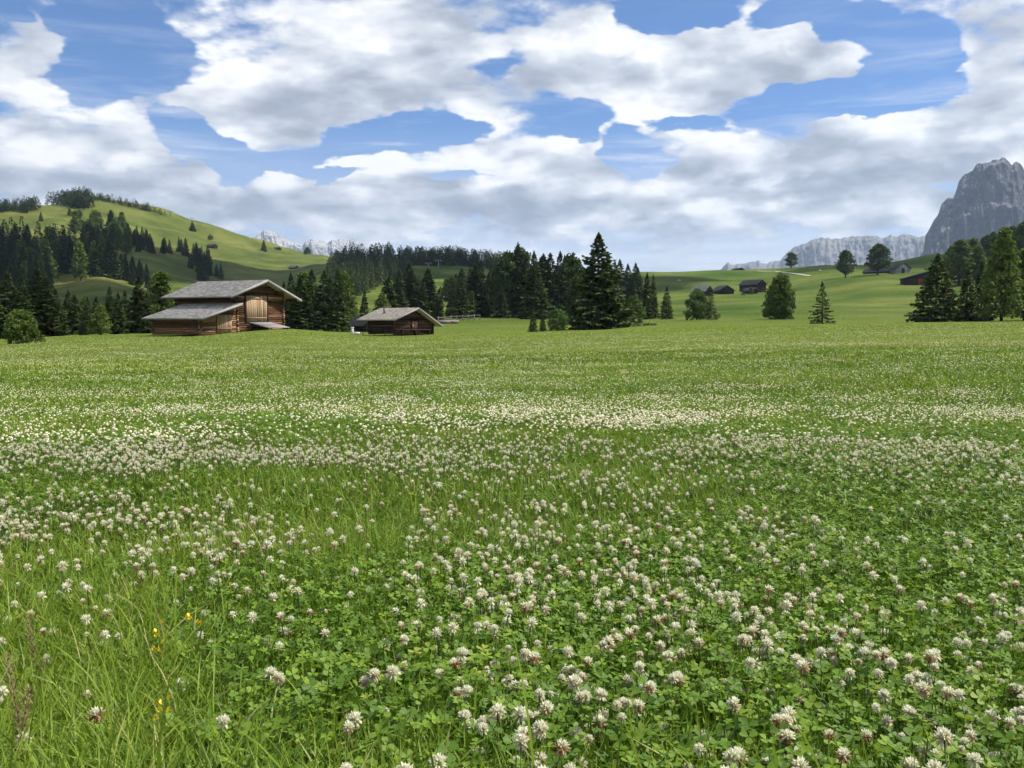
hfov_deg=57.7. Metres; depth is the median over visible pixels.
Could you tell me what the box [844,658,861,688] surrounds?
clover flower
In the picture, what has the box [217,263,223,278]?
spruce
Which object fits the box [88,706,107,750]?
clover flower
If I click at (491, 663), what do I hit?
clover flower
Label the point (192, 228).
spruce
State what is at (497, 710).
clover flower
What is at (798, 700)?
clover flower
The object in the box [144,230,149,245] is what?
spruce
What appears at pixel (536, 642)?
clover flower
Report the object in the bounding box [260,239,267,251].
spruce
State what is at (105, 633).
clover flower
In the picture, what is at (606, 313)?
spruce
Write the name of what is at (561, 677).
clover flower
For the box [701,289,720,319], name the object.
spruce
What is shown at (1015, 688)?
clover flower
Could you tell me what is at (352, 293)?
spruce
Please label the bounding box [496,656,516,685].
clover flower
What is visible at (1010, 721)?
clover flower
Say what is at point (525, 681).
clover flower
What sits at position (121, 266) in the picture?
spruce
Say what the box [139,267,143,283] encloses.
spruce
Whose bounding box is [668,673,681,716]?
clover flower
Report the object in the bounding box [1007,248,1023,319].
larch
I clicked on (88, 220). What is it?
larch
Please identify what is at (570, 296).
spruce
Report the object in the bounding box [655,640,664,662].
clover flower
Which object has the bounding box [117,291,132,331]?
spruce
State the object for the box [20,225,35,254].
spruce
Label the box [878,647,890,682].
clover flower
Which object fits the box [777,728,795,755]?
clover flower
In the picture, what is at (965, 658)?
clover flower
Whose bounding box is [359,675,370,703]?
clover flower
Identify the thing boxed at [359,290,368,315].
spruce
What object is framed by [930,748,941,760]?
clover flower
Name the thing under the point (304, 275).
larch
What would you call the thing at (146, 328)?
spruce
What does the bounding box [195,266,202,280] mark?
spruce
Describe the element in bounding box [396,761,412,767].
clover flower
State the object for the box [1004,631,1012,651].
clover flower
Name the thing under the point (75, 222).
larch
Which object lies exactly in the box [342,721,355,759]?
clover flower
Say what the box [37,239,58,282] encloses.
larch
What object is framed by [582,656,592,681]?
clover flower
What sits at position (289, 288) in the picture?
spruce
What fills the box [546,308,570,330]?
shrub
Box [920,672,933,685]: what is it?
clover flower
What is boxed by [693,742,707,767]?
clover flower
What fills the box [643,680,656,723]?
clover flower
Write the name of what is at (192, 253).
spruce
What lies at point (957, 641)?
clover flower
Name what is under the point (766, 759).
clover flower
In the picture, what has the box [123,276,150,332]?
spruce
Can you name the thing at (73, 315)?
spruce
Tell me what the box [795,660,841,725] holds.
clover flower
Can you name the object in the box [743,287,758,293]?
shrub
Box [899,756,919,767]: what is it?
clover flower
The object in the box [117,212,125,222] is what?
larch
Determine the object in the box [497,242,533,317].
spruce
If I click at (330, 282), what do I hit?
spruce
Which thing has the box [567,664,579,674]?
clover flower
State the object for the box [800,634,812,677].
clover flower
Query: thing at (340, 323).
spruce
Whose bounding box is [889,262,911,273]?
hut
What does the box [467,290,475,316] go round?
stone pine
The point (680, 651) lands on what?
clover flower
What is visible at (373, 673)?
clover flower
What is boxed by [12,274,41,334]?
spruce
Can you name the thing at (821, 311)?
spruce
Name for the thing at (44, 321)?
spruce
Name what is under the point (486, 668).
clover flower
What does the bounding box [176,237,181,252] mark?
spruce
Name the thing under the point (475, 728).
clover flower
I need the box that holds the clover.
[0,358,1023,767]
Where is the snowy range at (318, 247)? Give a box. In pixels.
[254,230,396,259]
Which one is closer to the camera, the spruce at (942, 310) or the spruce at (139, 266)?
the spruce at (942, 310)
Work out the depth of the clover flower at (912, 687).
1.43 m
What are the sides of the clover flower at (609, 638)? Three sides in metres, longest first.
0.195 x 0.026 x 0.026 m
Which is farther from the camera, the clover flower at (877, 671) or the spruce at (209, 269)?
the spruce at (209, 269)
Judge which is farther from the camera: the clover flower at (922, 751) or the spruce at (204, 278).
the spruce at (204, 278)
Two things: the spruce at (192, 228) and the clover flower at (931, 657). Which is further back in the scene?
the spruce at (192, 228)
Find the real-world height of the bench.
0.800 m
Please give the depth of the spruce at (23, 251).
373.37 m
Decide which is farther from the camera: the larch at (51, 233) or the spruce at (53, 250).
the larch at (51, 233)
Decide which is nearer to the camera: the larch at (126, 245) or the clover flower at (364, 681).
the clover flower at (364, 681)
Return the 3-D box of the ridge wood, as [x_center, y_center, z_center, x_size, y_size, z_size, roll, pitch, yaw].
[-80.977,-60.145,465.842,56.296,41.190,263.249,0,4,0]
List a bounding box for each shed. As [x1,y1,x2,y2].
[349,316,367,331]
[862,268,889,273]
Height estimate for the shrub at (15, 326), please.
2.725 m
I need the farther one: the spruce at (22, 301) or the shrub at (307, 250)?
the shrub at (307, 250)
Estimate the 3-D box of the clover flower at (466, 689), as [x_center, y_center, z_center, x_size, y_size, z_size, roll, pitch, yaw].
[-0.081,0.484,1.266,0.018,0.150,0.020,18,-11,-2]
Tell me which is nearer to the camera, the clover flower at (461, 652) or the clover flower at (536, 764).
the clover flower at (536, 764)
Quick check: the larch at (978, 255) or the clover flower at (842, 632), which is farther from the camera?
the larch at (978, 255)
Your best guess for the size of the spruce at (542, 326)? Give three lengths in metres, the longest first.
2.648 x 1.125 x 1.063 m
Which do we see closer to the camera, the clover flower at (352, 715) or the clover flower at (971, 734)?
the clover flower at (971, 734)
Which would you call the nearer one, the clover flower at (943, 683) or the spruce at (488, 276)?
the clover flower at (943, 683)
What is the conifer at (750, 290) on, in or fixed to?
on the meadow
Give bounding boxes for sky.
[0,0,1023,272]
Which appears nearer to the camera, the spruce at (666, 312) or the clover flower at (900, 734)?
the clover flower at (900, 734)
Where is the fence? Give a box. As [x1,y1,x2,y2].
[438,314,479,320]
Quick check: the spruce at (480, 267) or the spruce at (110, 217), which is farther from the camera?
the spruce at (110, 217)
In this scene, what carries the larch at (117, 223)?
on the meadow
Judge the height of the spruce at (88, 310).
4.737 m
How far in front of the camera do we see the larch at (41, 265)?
319.27 m
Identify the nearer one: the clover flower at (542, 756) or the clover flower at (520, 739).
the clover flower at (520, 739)
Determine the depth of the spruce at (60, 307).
101.95 m
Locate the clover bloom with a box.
[0,324,1023,668]
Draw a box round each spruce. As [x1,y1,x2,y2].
[0,229,8,256]
[0,269,17,326]
[0,293,7,338]
[1,292,19,338]
[4,265,15,290]
[7,257,17,282]
[8,229,15,247]
[10,224,20,247]
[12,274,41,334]
[14,267,27,292]
[15,267,27,291]
[16,247,29,270]
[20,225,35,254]
[24,267,49,330]
[28,277,70,336]
[29,260,44,288]
[42,251,54,288]
[44,255,54,294]
[46,288,71,335]
[51,243,61,274]
[56,229,67,271]
[62,290,77,334]
[63,235,75,273]
[65,294,86,334]
[78,296,97,333]
[78,318,88,334]
[81,241,90,274]
[84,224,89,233]
[87,225,96,253]
[89,297,107,329]
[90,233,109,276]
[100,240,108,271]
[103,286,117,330]
[104,210,113,227]
[104,230,119,271]
[106,238,122,279]
[108,293,130,333]
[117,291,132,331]
[119,262,123,278]
[122,254,128,264]
[123,263,129,280]
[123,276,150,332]
[128,267,135,284]
[131,231,135,246]
[133,264,137,278]
[135,237,140,251]
[136,259,143,277]
[136,292,152,333]
[139,235,145,249]
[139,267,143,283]
[140,227,144,237]
[143,263,150,282]
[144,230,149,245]
[144,270,150,287]
[145,240,149,251]
[149,237,155,253]
[159,239,165,254]
[161,237,168,252]
[166,239,172,253]
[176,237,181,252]
[181,237,189,256]
[187,254,193,268]
[189,222,196,231]
[191,243,196,261]
[192,246,199,265]
[194,253,201,272]
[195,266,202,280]
[201,264,206,280]
[204,263,209,279]
[205,246,212,266]
[206,257,213,275]
[213,264,218,276]
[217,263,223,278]
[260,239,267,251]
[284,272,298,328]
[285,278,321,330]
[302,269,327,321]
[308,270,333,329]
[321,278,336,310]
[323,267,351,331]
[346,285,359,328]
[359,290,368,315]
[380,280,391,303]
[383,276,398,307]
[392,269,408,307]
[397,263,415,307]
[401,268,424,309]
[415,278,429,314]
[421,267,442,316]
[432,289,446,320]
[446,283,457,317]
[447,273,462,302]
[449,271,473,318]
[455,267,466,287]
[465,264,490,317]
[473,260,487,310]
[482,272,495,313]
[482,291,490,316]
[490,286,511,317]
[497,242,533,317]
[508,252,541,317]
[514,251,551,319]
[527,306,538,331]
[536,253,552,305]
[538,310,547,331]
[539,253,560,309]
[544,251,569,317]
[562,232,656,329]
[563,275,583,317]
[612,259,628,305]
[622,264,636,294]
[625,263,643,302]
[625,275,638,301]
[634,268,643,297]
[642,273,653,318]
[650,274,659,318]
[658,286,674,319]
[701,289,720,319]
[808,281,835,323]
[903,252,964,321]
[956,267,979,320]
[968,262,998,320]
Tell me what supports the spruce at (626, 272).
on the meadow
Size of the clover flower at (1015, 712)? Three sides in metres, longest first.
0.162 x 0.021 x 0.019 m
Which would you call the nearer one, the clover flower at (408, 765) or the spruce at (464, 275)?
the clover flower at (408, 765)
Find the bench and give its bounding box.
[401,329,430,335]
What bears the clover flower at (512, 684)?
on the meadow
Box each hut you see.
[205,244,217,248]
[288,265,298,268]
[356,307,442,334]
[690,285,714,295]
[713,285,735,293]
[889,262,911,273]
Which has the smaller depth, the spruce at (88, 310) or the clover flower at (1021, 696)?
the clover flower at (1021, 696)
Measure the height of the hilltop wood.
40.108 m
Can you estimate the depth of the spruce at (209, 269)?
512.63 m
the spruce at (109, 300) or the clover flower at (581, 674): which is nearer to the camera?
the clover flower at (581, 674)
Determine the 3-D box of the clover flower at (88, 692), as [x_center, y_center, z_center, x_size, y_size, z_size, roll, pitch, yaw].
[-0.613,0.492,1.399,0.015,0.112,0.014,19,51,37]
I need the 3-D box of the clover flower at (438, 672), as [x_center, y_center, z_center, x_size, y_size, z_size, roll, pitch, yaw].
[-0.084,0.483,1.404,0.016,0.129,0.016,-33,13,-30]
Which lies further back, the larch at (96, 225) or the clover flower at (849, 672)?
the larch at (96, 225)
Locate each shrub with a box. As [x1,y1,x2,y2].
[1,309,46,343]
[303,247,310,253]
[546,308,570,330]
[624,294,646,324]
[683,288,711,319]
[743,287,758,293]
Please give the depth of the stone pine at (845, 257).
359.14 m
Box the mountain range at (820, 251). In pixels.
[720,234,924,269]
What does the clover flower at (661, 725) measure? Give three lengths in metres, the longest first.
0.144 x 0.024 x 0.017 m
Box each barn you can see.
[141,279,301,334]
[738,279,767,292]
[898,271,934,284]
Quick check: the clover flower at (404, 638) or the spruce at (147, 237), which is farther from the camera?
the spruce at (147, 237)
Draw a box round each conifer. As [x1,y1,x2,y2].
[748,287,753,293]
[761,272,795,318]
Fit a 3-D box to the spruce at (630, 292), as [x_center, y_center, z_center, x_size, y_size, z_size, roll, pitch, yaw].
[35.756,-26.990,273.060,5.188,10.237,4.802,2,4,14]
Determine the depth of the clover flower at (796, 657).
1.41 m
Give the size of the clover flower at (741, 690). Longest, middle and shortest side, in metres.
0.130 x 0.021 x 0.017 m
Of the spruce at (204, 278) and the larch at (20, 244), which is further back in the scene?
the spruce at (204, 278)
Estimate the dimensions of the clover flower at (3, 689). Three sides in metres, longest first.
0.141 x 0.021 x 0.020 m
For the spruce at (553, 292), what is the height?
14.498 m
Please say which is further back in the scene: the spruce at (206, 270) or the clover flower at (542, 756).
the spruce at (206, 270)
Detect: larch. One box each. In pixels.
[14,239,25,267]
[19,260,28,278]
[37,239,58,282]
[37,260,49,288]
[39,226,50,244]
[44,226,64,260]
[69,210,81,232]
[69,241,89,280]
[76,209,85,229]
[78,296,88,319]
[84,217,94,229]
[86,240,100,272]
[86,305,112,334]
[88,210,101,223]
[89,214,96,222]
[93,223,100,230]
[98,212,104,227]
[100,235,106,252]
[108,223,115,239]
[114,220,122,233]
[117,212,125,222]
[118,231,133,253]
[121,226,131,241]
[140,270,174,321]
[289,271,315,303]
[325,271,359,327]
[373,294,390,310]
[943,239,976,284]
[968,237,986,274]
[970,246,989,280]
[972,227,1023,320]
[1007,224,1023,258]
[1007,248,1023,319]
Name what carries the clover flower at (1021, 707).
on the meadow
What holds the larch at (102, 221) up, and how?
on the meadow
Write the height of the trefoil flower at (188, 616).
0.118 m
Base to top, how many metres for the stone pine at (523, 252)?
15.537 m
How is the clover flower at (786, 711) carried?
on the meadow
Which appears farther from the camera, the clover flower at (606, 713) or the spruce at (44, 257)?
the spruce at (44, 257)
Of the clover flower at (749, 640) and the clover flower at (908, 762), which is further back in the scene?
the clover flower at (749, 640)
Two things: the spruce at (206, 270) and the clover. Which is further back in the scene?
the spruce at (206, 270)
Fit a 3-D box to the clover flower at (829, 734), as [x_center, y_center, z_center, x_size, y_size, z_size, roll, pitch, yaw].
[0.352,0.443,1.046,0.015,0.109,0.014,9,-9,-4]
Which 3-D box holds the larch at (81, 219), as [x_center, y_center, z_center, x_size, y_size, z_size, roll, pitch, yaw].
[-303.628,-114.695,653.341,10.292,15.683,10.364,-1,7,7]
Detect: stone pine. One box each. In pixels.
[391,270,404,294]
[415,274,422,286]
[437,277,456,302]
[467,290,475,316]
[486,250,525,313]
[489,261,503,305]
[512,246,537,289]
[556,252,584,305]
[783,252,798,267]
[834,250,856,277]
[864,243,892,274]
[943,245,955,276]
[949,241,973,273]
[980,234,992,258]
[987,231,996,255]
[1010,225,1016,240]
[1012,220,1023,255]
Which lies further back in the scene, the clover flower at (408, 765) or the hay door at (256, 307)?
the hay door at (256, 307)
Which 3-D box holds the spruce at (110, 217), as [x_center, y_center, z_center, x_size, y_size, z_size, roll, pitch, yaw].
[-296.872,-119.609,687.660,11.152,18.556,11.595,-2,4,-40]
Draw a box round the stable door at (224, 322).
[216,315,231,333]
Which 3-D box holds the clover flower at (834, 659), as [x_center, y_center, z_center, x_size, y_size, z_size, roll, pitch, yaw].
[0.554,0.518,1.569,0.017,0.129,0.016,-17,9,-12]
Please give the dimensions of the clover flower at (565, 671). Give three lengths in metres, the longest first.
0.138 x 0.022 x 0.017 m
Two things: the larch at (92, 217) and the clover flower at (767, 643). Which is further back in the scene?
the larch at (92, 217)
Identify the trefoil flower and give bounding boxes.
[151,620,164,651]
[152,696,171,745]
[185,612,202,640]
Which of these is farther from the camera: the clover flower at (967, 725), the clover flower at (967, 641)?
the clover flower at (967, 641)
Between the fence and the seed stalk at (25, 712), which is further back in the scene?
the fence
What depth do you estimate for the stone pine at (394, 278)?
320.67 m
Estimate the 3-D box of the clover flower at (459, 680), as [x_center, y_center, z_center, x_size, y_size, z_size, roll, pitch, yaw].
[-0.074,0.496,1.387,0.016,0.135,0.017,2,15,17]
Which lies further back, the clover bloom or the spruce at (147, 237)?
the spruce at (147, 237)
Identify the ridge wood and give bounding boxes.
[324,241,412,295]
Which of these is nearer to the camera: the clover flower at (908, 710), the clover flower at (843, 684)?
the clover flower at (908, 710)
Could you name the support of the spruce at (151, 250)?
on the meadow
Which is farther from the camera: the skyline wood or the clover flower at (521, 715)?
the skyline wood
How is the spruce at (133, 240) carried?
on the meadow
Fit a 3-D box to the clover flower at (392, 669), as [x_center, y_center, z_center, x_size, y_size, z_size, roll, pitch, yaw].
[-0.199,0.486,1.314,0.023,0.191,0.031,22,-4,-24]
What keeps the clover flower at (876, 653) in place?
on the meadow
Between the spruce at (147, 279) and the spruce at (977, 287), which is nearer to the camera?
the spruce at (977, 287)
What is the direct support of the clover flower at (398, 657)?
on the meadow
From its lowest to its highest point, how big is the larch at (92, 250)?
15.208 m
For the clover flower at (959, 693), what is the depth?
1.25 m
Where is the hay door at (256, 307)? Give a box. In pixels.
[244,293,267,322]
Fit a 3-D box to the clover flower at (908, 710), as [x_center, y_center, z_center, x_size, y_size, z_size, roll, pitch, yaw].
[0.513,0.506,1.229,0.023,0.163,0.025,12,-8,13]
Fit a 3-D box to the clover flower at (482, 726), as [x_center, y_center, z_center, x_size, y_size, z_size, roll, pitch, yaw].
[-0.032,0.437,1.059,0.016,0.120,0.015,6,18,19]
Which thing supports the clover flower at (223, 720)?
on the meadow
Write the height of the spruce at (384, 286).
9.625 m
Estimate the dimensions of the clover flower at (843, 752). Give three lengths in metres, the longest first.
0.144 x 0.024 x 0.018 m
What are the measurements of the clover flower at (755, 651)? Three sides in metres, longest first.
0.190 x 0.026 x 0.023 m
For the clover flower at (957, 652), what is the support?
on the meadow
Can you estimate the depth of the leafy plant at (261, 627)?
1.93 m
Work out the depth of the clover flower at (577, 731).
1.17 m
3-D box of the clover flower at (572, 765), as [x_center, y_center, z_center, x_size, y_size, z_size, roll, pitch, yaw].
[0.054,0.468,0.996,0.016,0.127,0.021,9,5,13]
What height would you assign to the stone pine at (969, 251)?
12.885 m
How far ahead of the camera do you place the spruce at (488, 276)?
221.30 m
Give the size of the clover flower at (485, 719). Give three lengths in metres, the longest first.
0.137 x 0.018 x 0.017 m
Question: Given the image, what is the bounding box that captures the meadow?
[0,197,1023,759]
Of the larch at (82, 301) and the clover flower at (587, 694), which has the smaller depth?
the clover flower at (587, 694)
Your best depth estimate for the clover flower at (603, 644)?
1.54 m
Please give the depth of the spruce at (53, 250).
417.40 m
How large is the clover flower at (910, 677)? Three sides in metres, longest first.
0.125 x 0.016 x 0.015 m
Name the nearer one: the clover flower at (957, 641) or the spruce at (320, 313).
the clover flower at (957, 641)
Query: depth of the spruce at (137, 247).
531.13 m
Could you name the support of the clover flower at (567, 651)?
on the meadow
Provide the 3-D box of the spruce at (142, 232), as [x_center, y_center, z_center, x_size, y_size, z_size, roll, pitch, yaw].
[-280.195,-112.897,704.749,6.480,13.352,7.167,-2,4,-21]
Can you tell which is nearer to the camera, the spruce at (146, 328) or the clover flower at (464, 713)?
the clover flower at (464, 713)
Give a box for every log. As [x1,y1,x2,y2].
[438,320,450,323]
[449,320,458,323]
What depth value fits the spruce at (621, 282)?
275.85 m
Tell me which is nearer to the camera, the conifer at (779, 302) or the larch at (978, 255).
the conifer at (779, 302)
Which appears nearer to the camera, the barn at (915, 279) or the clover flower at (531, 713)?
the clover flower at (531, 713)
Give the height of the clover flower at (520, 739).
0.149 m
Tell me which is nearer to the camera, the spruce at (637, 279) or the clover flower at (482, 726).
the clover flower at (482, 726)
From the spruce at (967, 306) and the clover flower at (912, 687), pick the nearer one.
the clover flower at (912, 687)
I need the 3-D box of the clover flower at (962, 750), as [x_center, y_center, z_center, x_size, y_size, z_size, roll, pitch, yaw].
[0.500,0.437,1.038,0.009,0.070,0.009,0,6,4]
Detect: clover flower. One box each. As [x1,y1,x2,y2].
[0,685,17,718]
[15,731,31,745]
[83,689,104,709]
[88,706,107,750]
[99,629,127,675]
[175,678,188,691]
[214,714,229,767]
[260,666,277,718]
[266,672,285,710]
[340,762,352,767]
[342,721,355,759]
[345,710,362,754]
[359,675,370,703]
[366,667,385,725]
[372,664,400,715]
[396,653,403,670]
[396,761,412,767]
[400,634,408,659]
[400,659,407,688]
[429,752,447,767]
[434,668,450,690]
[449,657,488,705]
[452,687,462,713]
[453,647,468,687]
[455,676,463,685]
[455,684,473,732]
[457,708,471,755]
[466,718,477,754]
[470,745,485,765]
[473,621,482,667]
[477,715,497,750]
[477,721,488,766]
[482,705,529,765]
[483,670,494,683]
[484,666,489,694]
[488,660,499,681]
[488,702,506,750]
[489,624,498,650]
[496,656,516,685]
[500,645,510,681]
[501,678,506,687]
[505,673,513,693]
[508,680,518,695]
[511,755,522,767]
[513,733,528,766]
[514,725,531,762]
[518,647,532,699]
[518,679,528,690]
[519,735,534,761]
[526,710,533,719]
[528,651,541,688]
[529,710,541,722]
[530,700,554,755]
[531,719,548,754]
[531,760,542,767]
[534,640,545,675]
[534,731,548,763]
[534,751,547,764]
[535,688,544,709]
[546,690,553,720]
[547,674,565,698]
[552,738,571,767]
[562,646,573,664]
[562,665,570,692]
[564,673,582,727]
[564,762,576,767]
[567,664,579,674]
[568,671,585,703]
[569,726,581,757]
[574,691,585,726]
[574,756,588,767]
[580,733,593,753]
[581,690,591,720]
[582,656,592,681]
[592,687,607,751]
[592,715,607,756]
[596,707,608,733]
[599,640,617,672]
[602,634,614,665]
[604,699,621,763]
[612,651,643,697]
[615,698,631,732]
[617,712,626,735]
[618,697,627,712]
[623,674,633,686]
[630,625,639,663]
[632,698,645,735]
[633,661,645,697]
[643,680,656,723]
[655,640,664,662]
[658,723,673,743]
[661,650,673,688]
[667,655,678,677]
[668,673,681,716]
[673,672,685,710]
[676,648,685,674]
[682,762,693,767]
[693,637,704,673]
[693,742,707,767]
[717,678,732,723]
[722,748,740,764]
[726,696,740,716]
[729,746,748,767]
[736,633,749,660]
[739,688,747,697]
[743,635,752,658]
[744,657,755,687]
[751,647,764,672]
[753,657,761,668]
[760,757,768,767]
[761,638,773,675]
[763,688,773,700]
[771,714,782,750]
[775,647,784,665]
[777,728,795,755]
[779,705,796,723]
[780,713,791,728]
[789,746,804,765]
[790,653,802,706]
[791,756,810,767]
[792,695,804,707]
[794,725,801,756]
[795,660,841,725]
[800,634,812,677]
[805,657,813,673]
[811,659,821,674]
[814,703,824,721]
[815,647,826,676]
[823,728,834,763]
[827,648,835,672]
[829,656,837,674]
[830,634,842,667]
[834,680,845,700]
[835,746,851,767]
[837,627,846,693]
[843,643,862,692]
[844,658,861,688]
[844,668,854,697]
[857,646,871,683]
[860,728,873,758]
[871,702,887,736]
[872,650,882,679]
[873,668,888,702]
[876,688,902,731]
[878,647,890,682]
[878,714,893,732]
[885,657,898,690]
[896,673,914,711]
[898,732,904,756]
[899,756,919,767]
[901,704,916,735]
[903,676,916,698]
[904,654,912,673]
[911,670,921,700]
[913,680,931,741]
[915,743,931,764]
[916,712,927,725]
[918,649,936,698]
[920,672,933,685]
[922,758,946,767]
[925,718,936,741]
[928,648,942,698]
[929,662,938,683]
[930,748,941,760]
[932,726,955,767]
[935,637,962,675]
[935,680,948,714]
[935,685,955,733]
[951,650,962,667]
[955,688,966,722]
[958,745,964,752]
[959,737,970,760]
[961,656,972,667]
[962,638,972,655]
[962,723,971,731]
[963,665,976,687]
[964,729,984,766]
[965,752,983,767]
[974,661,1005,723]
[983,632,1008,665]
[984,708,1000,722]
[988,751,1000,761]
[1002,716,1015,757]
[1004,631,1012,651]
[1006,682,1021,712]
[1010,707,1023,743]
[1017,705,1023,715]
[1017,715,1023,733]
[1018,694,1023,705]
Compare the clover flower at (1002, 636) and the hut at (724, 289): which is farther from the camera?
the hut at (724, 289)
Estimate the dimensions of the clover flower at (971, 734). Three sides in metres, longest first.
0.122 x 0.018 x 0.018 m
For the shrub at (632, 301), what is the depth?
116.14 m
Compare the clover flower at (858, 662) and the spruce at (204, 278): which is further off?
the spruce at (204, 278)
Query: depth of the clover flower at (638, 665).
1.40 m
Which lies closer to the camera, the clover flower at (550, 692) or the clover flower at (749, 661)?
the clover flower at (550, 692)
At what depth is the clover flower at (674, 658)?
1.54 m
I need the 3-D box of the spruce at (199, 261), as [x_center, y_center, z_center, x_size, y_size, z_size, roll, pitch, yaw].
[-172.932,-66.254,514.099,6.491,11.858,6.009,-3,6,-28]
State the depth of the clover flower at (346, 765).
0.90 m
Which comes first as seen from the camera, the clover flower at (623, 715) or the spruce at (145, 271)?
the clover flower at (623, 715)
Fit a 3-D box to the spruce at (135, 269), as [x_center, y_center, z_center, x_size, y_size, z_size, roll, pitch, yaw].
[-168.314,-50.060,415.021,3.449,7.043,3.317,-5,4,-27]
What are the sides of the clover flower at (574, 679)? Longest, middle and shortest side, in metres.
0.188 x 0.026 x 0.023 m
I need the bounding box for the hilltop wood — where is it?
[0,186,165,214]
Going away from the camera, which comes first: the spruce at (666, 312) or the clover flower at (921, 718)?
the clover flower at (921, 718)
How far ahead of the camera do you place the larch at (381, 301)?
147.78 m
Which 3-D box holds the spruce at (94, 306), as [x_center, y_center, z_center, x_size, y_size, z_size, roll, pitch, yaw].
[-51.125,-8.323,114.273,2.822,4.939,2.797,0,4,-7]
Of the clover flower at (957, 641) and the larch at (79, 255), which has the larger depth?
the larch at (79, 255)
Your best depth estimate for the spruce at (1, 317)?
97.94 m
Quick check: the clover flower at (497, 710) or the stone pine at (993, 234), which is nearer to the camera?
the clover flower at (497, 710)
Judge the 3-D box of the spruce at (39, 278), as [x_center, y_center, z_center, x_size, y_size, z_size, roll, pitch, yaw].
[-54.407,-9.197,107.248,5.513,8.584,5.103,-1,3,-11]
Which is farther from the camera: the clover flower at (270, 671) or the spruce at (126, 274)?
the spruce at (126, 274)
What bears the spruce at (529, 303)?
on the meadow
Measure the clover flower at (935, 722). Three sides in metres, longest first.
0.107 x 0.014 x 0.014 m
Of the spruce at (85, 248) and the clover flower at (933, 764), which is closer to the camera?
the clover flower at (933, 764)
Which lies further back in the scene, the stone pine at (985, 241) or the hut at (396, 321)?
the stone pine at (985, 241)
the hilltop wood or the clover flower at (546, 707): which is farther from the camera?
the hilltop wood
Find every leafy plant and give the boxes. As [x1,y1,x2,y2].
[250,621,278,635]
[282,638,320,656]
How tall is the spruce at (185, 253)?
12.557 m
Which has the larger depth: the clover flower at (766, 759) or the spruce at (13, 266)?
the spruce at (13, 266)
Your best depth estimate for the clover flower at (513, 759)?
1.07 m
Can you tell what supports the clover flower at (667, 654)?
on the meadow
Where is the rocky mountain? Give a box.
[921,157,1023,255]
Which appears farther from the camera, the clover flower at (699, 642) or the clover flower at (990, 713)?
the clover flower at (699, 642)
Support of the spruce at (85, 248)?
on the meadow
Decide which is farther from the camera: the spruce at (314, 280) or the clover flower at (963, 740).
the spruce at (314, 280)
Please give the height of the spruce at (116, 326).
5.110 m
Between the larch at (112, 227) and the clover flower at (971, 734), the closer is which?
the clover flower at (971, 734)
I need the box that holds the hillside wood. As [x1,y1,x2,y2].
[0,216,109,269]
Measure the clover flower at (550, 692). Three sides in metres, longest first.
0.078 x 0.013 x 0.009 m
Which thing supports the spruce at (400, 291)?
on the meadow
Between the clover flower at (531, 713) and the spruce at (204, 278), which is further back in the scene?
the spruce at (204, 278)
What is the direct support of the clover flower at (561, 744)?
on the meadow
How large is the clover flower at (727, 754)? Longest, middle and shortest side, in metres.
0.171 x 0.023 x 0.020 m
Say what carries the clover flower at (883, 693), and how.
on the meadow
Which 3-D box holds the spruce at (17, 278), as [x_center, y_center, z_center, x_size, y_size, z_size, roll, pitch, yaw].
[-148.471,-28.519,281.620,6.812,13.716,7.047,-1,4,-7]
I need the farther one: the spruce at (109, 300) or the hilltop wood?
the hilltop wood
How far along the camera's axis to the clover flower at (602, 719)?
1.18 m
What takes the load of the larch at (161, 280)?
on the meadow
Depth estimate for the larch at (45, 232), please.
445.40 m
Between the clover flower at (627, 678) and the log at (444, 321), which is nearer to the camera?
the clover flower at (627, 678)
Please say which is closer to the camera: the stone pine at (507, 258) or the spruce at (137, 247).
the stone pine at (507, 258)
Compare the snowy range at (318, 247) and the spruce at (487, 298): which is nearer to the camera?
the spruce at (487, 298)
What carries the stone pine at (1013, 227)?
on the meadow
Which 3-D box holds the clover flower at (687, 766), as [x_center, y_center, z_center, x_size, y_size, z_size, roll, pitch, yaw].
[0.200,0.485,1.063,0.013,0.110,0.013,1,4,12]
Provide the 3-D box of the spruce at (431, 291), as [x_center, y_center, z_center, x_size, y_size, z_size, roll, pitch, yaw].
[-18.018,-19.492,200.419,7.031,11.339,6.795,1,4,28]
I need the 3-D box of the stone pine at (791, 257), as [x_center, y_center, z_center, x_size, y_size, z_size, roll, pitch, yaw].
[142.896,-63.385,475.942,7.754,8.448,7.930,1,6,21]
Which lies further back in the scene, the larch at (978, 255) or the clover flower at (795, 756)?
the larch at (978, 255)
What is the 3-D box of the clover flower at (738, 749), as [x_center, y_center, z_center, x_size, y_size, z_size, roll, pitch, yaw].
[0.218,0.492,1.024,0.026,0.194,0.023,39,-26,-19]
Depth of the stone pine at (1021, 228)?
289.06 m
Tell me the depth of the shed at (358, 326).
127.75 m
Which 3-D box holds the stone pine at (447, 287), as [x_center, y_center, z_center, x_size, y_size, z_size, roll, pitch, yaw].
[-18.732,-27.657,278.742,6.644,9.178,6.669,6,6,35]
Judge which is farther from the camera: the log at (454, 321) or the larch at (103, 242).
the larch at (103, 242)
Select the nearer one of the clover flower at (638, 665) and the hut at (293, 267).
the clover flower at (638, 665)
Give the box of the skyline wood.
[401,245,504,269]
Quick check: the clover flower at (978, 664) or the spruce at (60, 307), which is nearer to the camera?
the clover flower at (978, 664)
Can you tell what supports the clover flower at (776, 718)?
on the meadow
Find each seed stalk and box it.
[1,651,25,731]
[14,684,33,751]
[24,618,38,684]
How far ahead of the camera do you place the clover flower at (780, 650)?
1.58 m
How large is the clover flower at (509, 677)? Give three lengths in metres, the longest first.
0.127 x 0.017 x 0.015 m

